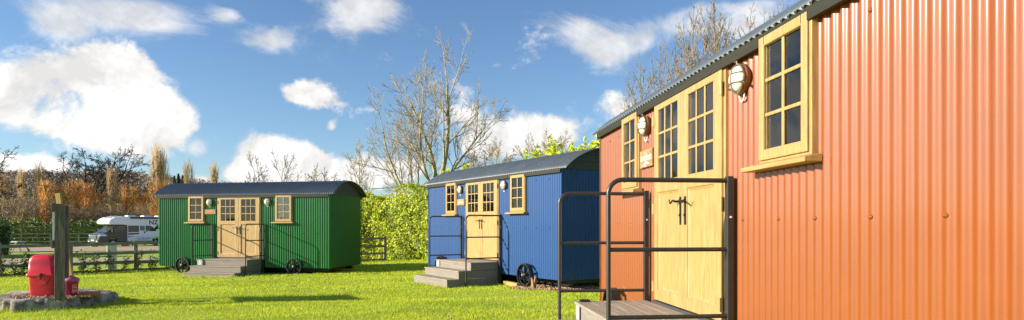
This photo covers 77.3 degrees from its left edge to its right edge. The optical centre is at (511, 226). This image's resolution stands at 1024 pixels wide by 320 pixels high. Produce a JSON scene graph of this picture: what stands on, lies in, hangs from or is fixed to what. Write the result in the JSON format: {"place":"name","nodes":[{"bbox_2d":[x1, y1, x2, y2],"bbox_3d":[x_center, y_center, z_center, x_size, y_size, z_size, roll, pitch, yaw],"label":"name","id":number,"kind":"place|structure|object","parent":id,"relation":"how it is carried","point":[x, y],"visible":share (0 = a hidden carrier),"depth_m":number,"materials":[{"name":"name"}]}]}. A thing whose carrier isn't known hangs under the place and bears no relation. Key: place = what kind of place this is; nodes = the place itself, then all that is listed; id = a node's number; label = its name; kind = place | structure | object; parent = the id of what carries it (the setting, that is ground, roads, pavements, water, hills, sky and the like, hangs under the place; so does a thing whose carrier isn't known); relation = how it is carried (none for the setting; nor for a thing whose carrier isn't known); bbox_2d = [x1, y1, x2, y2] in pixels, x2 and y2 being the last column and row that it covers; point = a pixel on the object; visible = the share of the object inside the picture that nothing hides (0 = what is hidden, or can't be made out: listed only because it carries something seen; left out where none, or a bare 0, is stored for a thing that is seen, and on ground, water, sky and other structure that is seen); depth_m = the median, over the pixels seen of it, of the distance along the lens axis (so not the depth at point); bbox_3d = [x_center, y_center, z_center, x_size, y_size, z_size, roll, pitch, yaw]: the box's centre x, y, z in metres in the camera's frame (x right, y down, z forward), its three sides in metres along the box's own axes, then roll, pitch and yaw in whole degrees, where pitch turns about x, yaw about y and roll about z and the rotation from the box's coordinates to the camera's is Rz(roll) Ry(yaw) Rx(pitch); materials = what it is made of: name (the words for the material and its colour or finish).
{"place":"outdoors","nodes":[
{"label":"outdoors","id":0,"kind":"place"},
{"bbox_2d":[1,258,159,264],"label":"gravel track","id":1,"kind":"structure","parent":0,"point":[75,261],"depth_m":31.39,"materials":[{"name":"gravel"}]},
{"bbox_2d":[3,182,391,191],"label":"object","id":2,"kind":"object","parent":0,"point":[114,189],"visible":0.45,"depth_m":49.98,"materials":[{"name":"green plant"}]},
{"bbox_2d":[0,197,599,319],"bbox_3d":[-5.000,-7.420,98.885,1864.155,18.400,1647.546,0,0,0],"label":"ground","id":3,"kind":"structure","parent":0,"point":[131,265],"depth_m":12.01,"materials":[{"name":"plant"}]},
{"bbox_2d":[0,251,8,276],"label":"laurel shrub","id":4,"kind":"object","parent":3,"relation":"on","point":[2,268],"visible":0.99,"depth_m":19.12,"materials":[{"name":"green plant"}]},
{"bbox_2d":[0,171,10,205],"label":"willow","id":5,"kind":"object","parent":3,"relation":"on","point":[3,176],"visible":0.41,"depth_m":111.38,"materials":[{"name":"brown plant"}]},
{"bbox_2d":[0,216,13,254],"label":"shrub","id":6,"kind":"object","parent":3,"relation":"on","point":[5,227],"visible":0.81,"depth_m":35.88,"materials":[{"name":"green plant"}]},
{"bbox_2d":[7,257,19,275],"bbox_3d":[-15.011,1.232,19.315,0.352,0.595,0.343,0,0,-30],"label":"laurel shrub","id":7,"kind":"object","parent":3,"relation":"on","point":[13,268],"visible":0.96,"depth_m":19.27,"materials":[{"name":"green plant"}]},
{"bbox_2d":[0,145,27,207],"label":"oak tree","id":8,"kind":"object","parent":3,"relation":"on","point":[1,170],"visible":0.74,"depth_m":100.71,"materials":[{"name":"brown plant"}]},
{"bbox_2d":[15,165,29,208],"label":"willow","id":9,"kind":"object","parent":3,"relation":"on","point":[20,178],"visible":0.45,"depth_m":108.15,"materials":[{"name":"brown plant"}]},
{"bbox_2d":[18,260,28,275],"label":"laurel shrub","id":10,"kind":"object","parent":3,"relation":"on","point":[23,265],"visible":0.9,"depth_m":19.40,"materials":[{"name":"green plant"}]},
{"bbox_2d":[18,248,30,274],"bbox_3d":[-14.733,1.096,19.488,0.390,0.868,0.436,0,0,12],"label":"laurel shrub","id":11,"kind":"object","parent":3,"relation":"on","point":[28,256],"visible":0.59,"depth_m":19.43,"materials":[{"name":"green plant"}]},
{"bbox_2d":[0,190,49,222],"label":"scrub tree","id":12,"kind":"object","parent":3,"relation":"on","point":[31,210],"visible":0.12,"depth_m":98.90,"materials":[{"name":"plant"}]},
{"bbox_2d":[0,185,71,224],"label":"scrub tree","id":13,"kind":"object","parent":3,"relation":"on","point":[16,212],"visible":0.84,"depth_m":88.30,"materials":[{"name":"plant"}]},
{"bbox_2d":[32,161,46,222],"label":"willow","id":14,"kind":"object","parent":3,"relation":"on","point":[38,173],"visible":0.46,"depth_m":102.28,"materials":[{"name":"brown plant"}]},
{"bbox_2d":[36,178,55,222],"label":"willow","id":15,"kind":"object","parent":3,"relation":"on","point":[45,190],"visible":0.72,"depth_m":95.44,"materials":[{"name":"orange plant"}]},
{"bbox_2d":[6,218,96,224],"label":"laurel hedge","id":16,"kind":"object","parent":3,"relation":"on","point":[73,219],"visible":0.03,"depth_m":81.56,"materials":[{"name":"green plant"}]},
{"bbox_2d":[2,220,105,243],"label":"clipped hedge","id":17,"kind":"object","parent":3,"relation":"on","point":[43,227],"visible":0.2,"depth_m":65.47,"materials":[{"name":"green plant"}]},
{"bbox_2d":[0,289,119,312],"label":"stone plinth","id":18,"kind":"object","parent":3,"relation":"on","point":[26,305],"visible":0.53,"depth_m":10.68,"materials":[{"name":"grey stone"}]},
{"bbox_2d":[26,254,53,296],"bbox_3d":[-7.999,0.838,10.970,0.460,0.722,0.384,0,0,-8],"label":"fire box","id":19,"kind":"object","parent":18,"relation":"on","point":[40,274],"visible":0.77,"depth_m":10.83,"materials":[{"name":"red plastic"}]},
{"bbox_2d":[9,291,96,298],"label":"bark chips","id":20,"kind":"object","parent":18,"relation":"on","point":[34,297],"visible":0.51,"depth_m":10.78,"materials":[{"name":"wood"}]},
{"bbox_2d":[51,203,68,299],"bbox_3d":[-7.766,0.416,11.014,0.182,1.605,1.064,0,0,-31],"label":"wooden post","id":21,"kind":"object","parent":18,"relation":"on","point":[60,231],"visible":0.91,"depth_m":10.58,"materials":[{"name":"brown wood"}]},
{"bbox_2d":[55,193,73,275],"bbox_3d":[-8.105,0.299,11.620,0.358,1.812,0.045,0,0,0],"label":"timber plank","id":22,"kind":"object","parent":18,"relation":"on","point":[58,196],"visible":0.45,"depth_m":11.60,"materials":[{"name":"wood"}]},
{"bbox_2d":[65,275,79,296],"bbox_3d":[-7.565,1.018,10.980,0.256,0.361,0.254,0,0,-40],"label":"fire bucket","id":23,"kind":"object","parent":18,"relation":"on","point":[71,285],"visible":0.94,"depth_m":10.90,"materials":[{"name":"red"}]},
{"bbox_2d":[80,291,100,295],"bbox_3d":[-7.271,1.157,11.039,0.300,0.065,0.100,-3,2,-4],"label":"terracotta tile","id":24,"kind":"object","parent":18,"relation":"on","point":[91,293],"visible":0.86,"depth_m":10.99,"materials":[{"name":"ceramic"}]},
{"bbox_2d":[54,182,66,205],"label":"willow","id":25,"kind":"object","parent":3,"relation":"on","point":[59,190],"visible":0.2,"depth_m":103.39,"materials":[{"name":"brown plant"}]},
{"bbox_2d":[39,198,96,221],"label":"scrub tree","id":26,"kind":"object","parent":3,"relation":"on","point":[78,212],"visible":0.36,"depth_m":92.56,"materials":[{"name":"plant"}]},
{"bbox_2d":[9,233,127,243],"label":"post and rail fence","id":27,"kind":"object","parent":3,"relation":"on","point":[50,237],"visible":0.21,"depth_m":62.57,"materials":[{"name":"wood"}]},
{"bbox_2d":[63,179,85,222],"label":"willow","id":28,"kind":"object","parent":3,"relation":"on","point":[76,194],"visible":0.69,"depth_m":97.61,"materials":[{"name":"orange plant"}]},
{"bbox_2d":[0,202,151,218],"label":"undergrowth","id":29,"kind":"object","parent":3,"relation":"on","point":[103,208],"visible":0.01,"depth_m":131.23,"materials":[{"name":"plant"}]},
{"bbox_2d":[75,248,89,273],"bbox_3d":[-13.625,1.103,20.328,0.406,0.836,0.529,0,0,-31],"label":"laurel shrub","id":30,"kind":"object","parent":3,"relation":"on","point":[83,268],"visible":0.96,"depth_m":20.28,"materials":[{"name":"green plant"}]},
{"bbox_2d":[8,246,159,251],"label":"gravel pitch","id":31,"kind":"object","parent":3,"relation":"on","point":[99,248],"visible":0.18,"depth_m":50.68,"materials":[{"name":"gravel"}]},
{"bbox_2d":[11,241,26,251],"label":"picnic table","id":32,"kind":"object","parent":31,"relation":"on","point":[17,244],"visible":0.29,"depth_m":44.00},
{"bbox_2d":[87,215,159,244],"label":"motorhome","id":33,"kind":"object","parent":31,"relation":"on","point":[129,228],"visible":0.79,"depth_m":57.39,"materials":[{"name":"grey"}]},
{"bbox_2d":[114,226,124,231],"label":"cab window","id":34,"kind":"structure","parent":33,"relation":"in","point":[120,228],"depth_m":56.97,"materials":[{"name":"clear glass"}]},
{"bbox_2d":[130,226,137,231],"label":"side window","id":35,"kind":"structure","parent":33,"relation":"in","point":[132,228],"depth_m":57.77,"materials":[{"name":"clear glass"}]},
{"bbox_2d":[139,220,145,239],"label":"body door","id":36,"kind":"structure","parent":33,"relation":"in","point":[142,223],"depth_m":58.42,"materials":[{"name":"grey"}]},
{"bbox_2d":[77,181,96,221],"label":"willow","id":37,"kind":"object","parent":3,"relation":"on","point":[87,199],"visible":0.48,"depth_m":101.95,"materials":[{"name":"orange plant"}]},
{"bbox_2d":[32,143,153,220],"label":"oak tree","id":38,"kind":"object","parent":3,"relation":"on","point":[97,180],"visible":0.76,"depth_m":111.88,"materials":[{"name":"brown plant"}]},
{"bbox_2d":[88,252,101,272],"bbox_3d":[-13.354,1.170,20.532,0.411,0.694,0.400,0,0,-31],"label":"laurel shrub","id":39,"kind":"object","parent":3,"relation":"on","point":[93,259],"visible":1,"depth_m":20.50,"materials":[{"name":"green plant"}]},
{"bbox_2d":[89,190,106,219],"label":"willow","id":40,"kind":"object","parent":3,"relation":"on","point":[100,198],"visible":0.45,"depth_m":98.92,"materials":[{"name":"orange plant"}]},
{"bbox_2d":[69,198,132,221],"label":"scrub tree","id":41,"kind":"object","parent":3,"relation":"on","point":[99,213],"visible":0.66,"depth_m":93.06,"materials":[{"name":"plant"}]},
{"bbox_2d":[103,251,115,272],"bbox_3d":[-13.032,1.142,20.736,0.332,0.740,0.372,0,0,11],"label":"laurel shrub","id":42,"kind":"object","parent":3,"relation":"on","point":[110,257],"visible":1,"depth_m":20.72,"materials":[{"name":"green plant"}]},
{"bbox_2d":[107,245,116,269],"bbox_3d":[-13.599,1.072,21.748,0.320,1.005,0.225,0,0,-35],"label":"hookup post","id":43,"kind":"object","parent":3,"relation":"on","point":[112,248],"visible":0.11,"depth_m":21.70,"materials":[{"name":"paint"}]},
{"bbox_2d":[105,163,119,215],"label":"willow","id":44,"kind":"object","parent":3,"relation":"on","point":[110,186],"visible":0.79,"depth_m":102.29,"materials":[{"name":"brown plant"}]},
{"bbox_2d":[0,168,245,201],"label":"woodland","id":45,"kind":"object","parent":3,"relation":"on","point":[143,182],"visible":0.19,"depth_m":216.62,"materials":[{"name":"plant"}]},
{"bbox_2d":[120,255,130,271],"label":"laurel shrub","id":46,"kind":"object","parent":3,"relation":"on","point":[125,264],"visible":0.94,"depth_m":20.99,"materials":[{"name":"green plant"}]},
{"bbox_2d":[117,183,137,215],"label":"willow","id":47,"kind":"object","parent":3,"relation":"on","point":[129,203],"visible":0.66,"depth_m":99.66,"materials":[{"name":"orange plant"}]},
{"bbox_2d":[112,200,155,216],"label":"scrub tree","id":48,"kind":"object","parent":3,"relation":"on","point":[141,212],"visible":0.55,"depth_m":95.25,"materials":[{"name":"plant"}]},
{"bbox_2d":[132,248,143,271],"bbox_3d":[-12.405,1.107,21.251,0.399,0.792,0.356,0,0,41],"label":"laurel shrub","id":49,"kind":"object","parent":3,"relation":"on","point":[138,258],"visible":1,"depth_m":21.22,"materials":[{"name":"green plant"}]},
{"bbox_2d":[133,192,149,215],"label":"willow","id":50,"kind":"object","parent":3,"relation":"on","point":[144,199],"visible":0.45,"depth_m":108.00,"materials":[{"name":"orange plant"}]},
{"bbox_2d":[147,249,159,269],"bbox_3d":[-12.034,1.126,21.490,0.477,0.754,0.366,0,0,-3],"label":"laurel shrub","id":51,"kind":"object","parent":3,"relation":"on","point":[151,264],"visible":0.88,"depth_m":21.48,"materials":[{"name":"green plant"}]},
{"bbox_2d":[142,177,167,216],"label":"willow","id":52,"kind":"object","parent":3,"relation":"on","point":[154,212],"visible":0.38,"depth_m":85.44,"materials":[{"name":"plant"}]},
{"bbox_2d":[146,140,164,211],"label":"willow","id":53,"kind":"object","parent":3,"relation":"on","point":[157,158],"visible":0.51,"depth_m":93.00,"materials":[{"name":"brown plant"}]},
{"bbox_2d":[155,150,170,186],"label":"willow","id":54,"kind":"object","parent":3,"relation":"on","point":[163,162],"visible":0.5,"depth_m":93.22,"materials":[{"name":"brown plant"}]},
{"bbox_2d":[176,173,180,182],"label":"conifer","id":55,"kind":"object","parent":3,"relation":"on","point":[178,179],"visible":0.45,"depth_m":213.85,"materials":[{"name":"plant"}]},
{"bbox_2d":[182,156,196,182],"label":"willow","id":56,"kind":"object","parent":3,"relation":"on","point":[186,173],"visible":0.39,"depth_m":97.24,"materials":[{"name":"brown plant"}]},
{"bbox_2d":[0,236,386,275],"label":"post and rail fence","id":57,"kind":"object","parent":3,"relation":"on","point":[135,243],"visible":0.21,"depth_m":21.30,"materials":[{"name":"wood"}]},
{"bbox_2d":[208,159,219,182],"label":"willow","id":58,"kind":"object","parent":3,"relation":"on","point":[214,177],"visible":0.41,"depth_m":103.85,"materials":[{"name":"brown plant"}]},
{"bbox_2d":[183,223,263,276],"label":"entrance steps","id":59,"kind":"structure","parent":3,"relation":"on","point":[217,267],"depth_m":18.77,"materials":[{"name":"wood"}]},
{"bbox_2d":[244,150,267,181],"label":"tree","id":60,"kind":"object","parent":3,"relation":"on","point":[253,169],"visible":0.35,"depth_m":62.11,"materials":[{"name":"plant"}]},
{"bbox_2d":[153,181,366,273],"bbox_3d":[-8.042,0.009,20.582,6.229,2.862,2.540,0,0,12],"label":"shepherd hut","id":61,"kind":"object","parent":3,"relation":"on","point":[311,226],"visible":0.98,"depth_m":19.57,"materials":[{"name":"green paint"}]},
{"bbox_2d":[184,196,205,222],"bbox_3d":[-9.816,-0.518,19.852,0.721,0.845,0.165,0,0,12],"label":"window","id":62,"kind":"structure","parent":61,"relation":"in","point":[196,204],"depth_m":19.84,"materials":[{"name":"brown wood"}]},
{"bbox_2d":[205,209,215,213],"bbox_3d":[-9.311,-0.450,19.751,0.378,0.145,0.022,0,0,12],"label":"name sign","id":63,"kind":"object","parent":61,"relation":"attached to","point":[210,211],"visible":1,"depth_m":19.74,"materials":[{"name":"orange paint"}]},
{"bbox_2d":[217,198,238,256],"bbox_3d":[-8.702,0.009,19.579,0.732,1.870,0.111,0,0,12],"label":"door leaf","id":64,"kind":"structure","parent":61,"relation":"in","point":[228,208],"depth_m":19.61,"materials":[{"name":"brown wood"}]},
{"bbox_2d":[239,197,259,257],"bbox_3d":[-7.983,0.009,19.422,0.732,1.870,0.111,0,0,12],"label":"door leaf","id":65,"kind":"structure","parent":61,"relation":"in","point":[249,208],"depth_m":19.45,"materials":[{"name":"brown wood"}]},
{"bbox_2d":[271,195,293,222],"bbox_3d":[-6.863,-0.518,19.253,0.721,0.845,0.259,0,0,12],"label":"window","id":66,"kind":"structure","parent":61,"relation":"in","point":[281,204],"depth_m":19.20,"materials":[{"name":"brown wood"}]},
{"bbox_2d":[253,155,268,181],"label":"tree","id":67,"kind":"object","parent":3,"relation":"on","point":[259,180],"visible":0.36,"depth_m":63.72,"materials":[{"name":"plant"}]},
{"bbox_2d":[261,149,311,181],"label":"tree","id":68,"kind":"object","parent":3,"relation":"on","point":[285,177],"visible":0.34,"depth_m":59.74,"materials":[{"name":"plant"}]},
{"bbox_2d":[290,163,334,181],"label":"tree","id":69,"kind":"object","parent":3,"relation":"on","point":[314,174],"visible":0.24,"depth_m":73.89,"materials":[{"name":"plant"}]},
{"bbox_2d":[306,168,346,180],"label":"tree","id":70,"kind":"object","parent":3,"relation":"on","point":[324,176],"visible":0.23,"depth_m":77.75,"materials":[{"name":"plant"}]},
{"bbox_2d":[128,269,568,319],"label":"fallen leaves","id":71,"kind":"object","parent":3,"relation":"on","point":[350,300],"visible":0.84,"depth_m":11.98,"materials":[{"name":"brown plant"}]},
{"bbox_2d":[345,139,375,199],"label":"tree","id":72,"kind":"object","parent":3,"relation":"on","point":[360,170],"visible":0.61,"depth_m":43.66,"materials":[{"name":"plant"}]},
{"bbox_2d":[343,82,447,202],"bbox_3d":[-5.437,-2.567,31.538,4.542,8.716,3.993,0,0,35],"label":"ash tree","id":73,"kind":"object","parent":3,"relation":"on","point":[410,158],"visible":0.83,"depth_m":31.33,"materials":[{"name":"brown plant"}]},
{"bbox_2d":[382,28,511,181],"bbox_3d":[-3.095,-3.826,30.144,6.367,11.182,5.326,0,0,0],"label":"ash tree","id":74,"kind":"object","parent":3,"relation":"on","point":[428,144],"visible":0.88,"depth_m":30.08,"materials":[{"name":"brown plant"}]},
{"bbox_2d":[413,214,500,287],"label":"entrance steps","id":75,"kind":"structure","parent":3,"relation":"on","point":[451,273],"depth_m":14.32,"materials":[{"name":"wood"}]},
{"bbox_2d":[462,149,485,168],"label":"distant tree","id":76,"kind":"object","parent":3,"relation":"on","point":[473,161],"visible":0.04,"depth_m":63.44,"materials":[{"name":"plant"}]},
{"bbox_2d":[360,128,599,259],"bbox_3d":[-0.224,-0.775,22.409,5.385,4.796,24.148,0,0,-45],"label":"laurel hedge","id":77,"kind":"object","parent":3,"relation":"on","point":[401,223],"visible":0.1,"depth_m":27.32,"materials":[{"name":"green plant"}]},
{"bbox_2d":[477,136,516,165],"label":"distant tree","id":78,"kind":"object","parent":3,"relation":"on","point":[498,156],"visible":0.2,"depth_m":57.88,"materials":[{"name":"plant"}]},
{"bbox_2d":[423,147,599,286],"bbox_3d":[0.231,-0.169,15.660,2.540,2.862,6.540,0,0,-32],"label":"shepherd hut","id":79,"kind":"object","parent":3,"relation":"on","point":[521,197],"visible":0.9,"depth_m":13.54,"materials":[{"name":"blue paint"}]},
{"bbox_2d":[441,183,457,215],"bbox_3d":[-1.576,-0.695,16.479,0.165,0.845,0.757,0,0,-32],"label":"window","id":80,"kind":"structure","parent":79,"relation":"in","point":[451,194],"depth_m":16.46,"materials":[{"name":"brown wood"}]},
{"bbox_2d":[457,199,464,205],"bbox_3d":[-1.280,-0.603,16.026,0.022,0.155,0.397,0,0,-32],"label":"name sign","id":81,"kind":"object","parent":79,"relation":"attached to","point":[460,202],"visible":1,"depth_m":16.02,"materials":[{"name":"white paint"}]},
{"bbox_2d":[465,182,480,257],"bbox_3d":[-0.958,-0.169,15.447,0.111,1.870,0.768,0,0,-32],"label":"door leaf","id":82,"kind":"structure","parent":79,"relation":"in","point":[473,190],"depth_m":15.46,"materials":[{"name":"yellow wood"}]},
{"bbox_2d":[479,180,497,259],"bbox_3d":[-0.546,-0.169,14.793,0.111,1.870,0.768,0,0,-32],"label":"door leaf","id":83,"kind":"structure","parent":79,"relation":"in","point":[489,189],"depth_m":14.81,"materials":[{"name":"yellow wood"}]},
{"bbox_2d":[505,174,526,213],"bbox_3d":[0.109,-0.695,13.803,0.165,0.845,0.757,0,0,-32],"label":"window","id":84,"kind":"structure","parent":79,"relation":"in","point":[518,183],"depth_m":13.74,"materials":[{"name":"brown wood"}]},
{"bbox_2d":[503,281,519,285],"bbox_3d":[-0.003,1.261,13.930,0.100,0.102,0.674,0,0,-25],"label":"timber sleeper","id":85,"kind":"object","parent":3,"relation":"on","point":[509,283],"visible":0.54,"depth_m":13.88,"materials":[{"name":"wood"}]},
{"bbox_2d":[509,135,544,161],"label":"distant tree","id":86,"kind":"object","parent":3,"relation":"on","point":[528,145],"visible":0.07,"depth_m":60.15,"materials":[{"name":"plant"}]},
{"bbox_2d":[531,277,534,287],"bbox_3d":[0.416,1.169,13.061,0.060,0.270,0.050,-10,-5,30],"label":"wooden wedge","id":87,"kind":"object","parent":3,"relation":"on","point":[532,283],"visible":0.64,"depth_m":13.04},
{"bbox_2d":[528,130,561,156],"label":"distant tree","id":88,"kind":"object","parent":3,"relation":"on","point":[543,143],"visible":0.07,"depth_m":60.85,"materials":[{"name":"plant"}]},
{"bbox_2d":[509,284,599,289],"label":"stone chippings","id":89,"kind":"object","parent":3,"relation":"on","point":[555,286],"visible":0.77,"depth_m":13.17,"materials":[{"name":"gravel"}]},
{"bbox_2d":[544,130,571,154],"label":"distant tree","id":90,"kind":"object","parent":3,"relation":"on","point":[564,146],"visible":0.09,"depth_m":56.53,"materials":[{"name":"plant"}]},
{"bbox_2d":[621,78,636,110],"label":"sapling","id":91,"kind":"object","parent":3,"relation":"on","point":[628,104],"visible":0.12,"depth_m":25.00,"materials":[{"name":"plant"}]},
{"bbox_2d":[625,53,657,104],"bbox_3d":[4.776,-2.491,24.003,1.696,7.862,1.531,0,0,41],"label":"sapling","id":92,"kind":"object","parent":3,"relation":"on","point":[639,87],"visible":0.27,"depth_m":23.81,"materials":[{"name":"plant"}]},
{"bbox_2d":[558,176,733,319],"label":"entrance steps","id":93,"kind":"structure","parent":3,"relation":"on","point":[609,309],"depth_m":4.46,"materials":[{"name":"metal"}]},
{"bbox_2d":[645,41,674,94],"bbox_3d":[5.477,-2.711,23.453,1.710,8.269,2.301,0,0,35],"label":"sapling","id":94,"kind":"object","parent":3,"relation":"on","point":[653,76],"visible":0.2,"depth_m":23.32,"materials":[{"name":"plant"}]},
{"bbox_2d":[643,32,685,93],"bbox_3d":[5.837,-2.688,22.364,1.889,8.212,2.657,0,0,-37],"label":"sapling","id":95,"kind":"object","parent":3,"relation":"on","point":[667,65],"visible":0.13,"depth_m":22.28,"materials":[{"name":"plant"}]},
{"bbox_2d":[671,28,703,73],"bbox_3d":[6.123,-2.791,22.129,2.105,8.394,1.787,0,0,0],"label":"sapling","id":96,"kind":"object","parent":3,"relation":"on","point":[684,56],"visible":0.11,"depth_m":21.97,"materials":[{"name":"plant"}]},
{"bbox_2d":[673,3,714,75],"bbox_3d":[6.246,-3.127,21.623,1.953,9.067,2.306,0,0,0],"label":"sapling","id":97,"kind":"object","parent":3,"relation":"on","point":[689,56],"visible":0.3,"depth_m":21.52,"materials":[{"name":"plant"}]},
{"bbox_2d":[689,0,732,66],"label":"sapling","id":98,"kind":"object","parent":3,"relation":"on","point":[704,43],"visible":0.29,"depth_m":21.37,"materials":[{"name":"plant"}]},
{"bbox_2d":[698,4,736,61],"bbox_3d":[7.085,-2.998,21.122,1.823,8.783,2.155,0,0,0],"label":"sapling","id":99,"kind":"object","parent":3,"relation":"on","point":[716,45],"visible":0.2,"depth_m":21.15,"materials":[{"name":"plant"}]},
{"bbox_2d":[733,2,770,39],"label":"sapling","id":100,"kind":"object","parent":3,"relation":"on","point":[748,23],"visible":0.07,"depth_m":21.15,"materials":[{"name":"plant"}]},
{"bbox_2d":[592,0,1023,319],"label":"shepherd hut","id":101,"kind":"object","parent":3,"relation":"on","point":[868,155],"visible":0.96,"depth_m":3.29,"materials":[{"name":"metal"}]},
{"bbox_2d":[619,112,642,195],"bbox_3d":[1.270,-0.772,6.887,0.165,0.845,0.741,0,0,-6],"label":"window","id":102,"kind":"structure","parent":101,"relation":"in","point":[631,140],"depth_m":6.84,"materials":[{"name":"yellow wood"}]},
{"bbox_2d":[640,147,653,168],"bbox_3d":[1.334,-0.675,6.362,0.029,0.175,0.388,0,0,-6],"label":"name sign","id":103,"kind":"object","parent":101,"relation":"attached to","point":[646,158],"visible":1,"depth_m":6.31,"materials":[{"name":"beige wood"}]},
{"bbox_2d":[652,91,682,308],"bbox_3d":[1.373,-0.246,5.715,0.111,1.870,0.752,0,0,-6],"label":"door leaf","id":104,"kind":"structure","parent":101,"relation":"in","point":[667,120],"depth_m":5.72,"materials":[{"name":"yellow wood"}]},
{"bbox_2d":[678,69,723,319],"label":"door leaf","id":105,"kind":"structure","parent":101,"relation":"in","point":[703,101],"depth_m":4.96,"materials":[{"name":"yellow wood"}]},
{"bbox_2d":[741,12,821,172],"bbox_3d":[1.611,-0.772,3.812,0.165,0.845,0.741,0,0,-6],"label":"window","id":106,"kind":"structure","parent":101,"relation":"in","point":[789,54],"depth_m":3.72,"materials":[{"name":"yellow wood"}]},
{"bbox_2d":[0,0,799,202],"label":"sky","id":107,"kind":"structure","parent":0,"point":[221,81],"materials":[{"name":"blue"}]}
]}

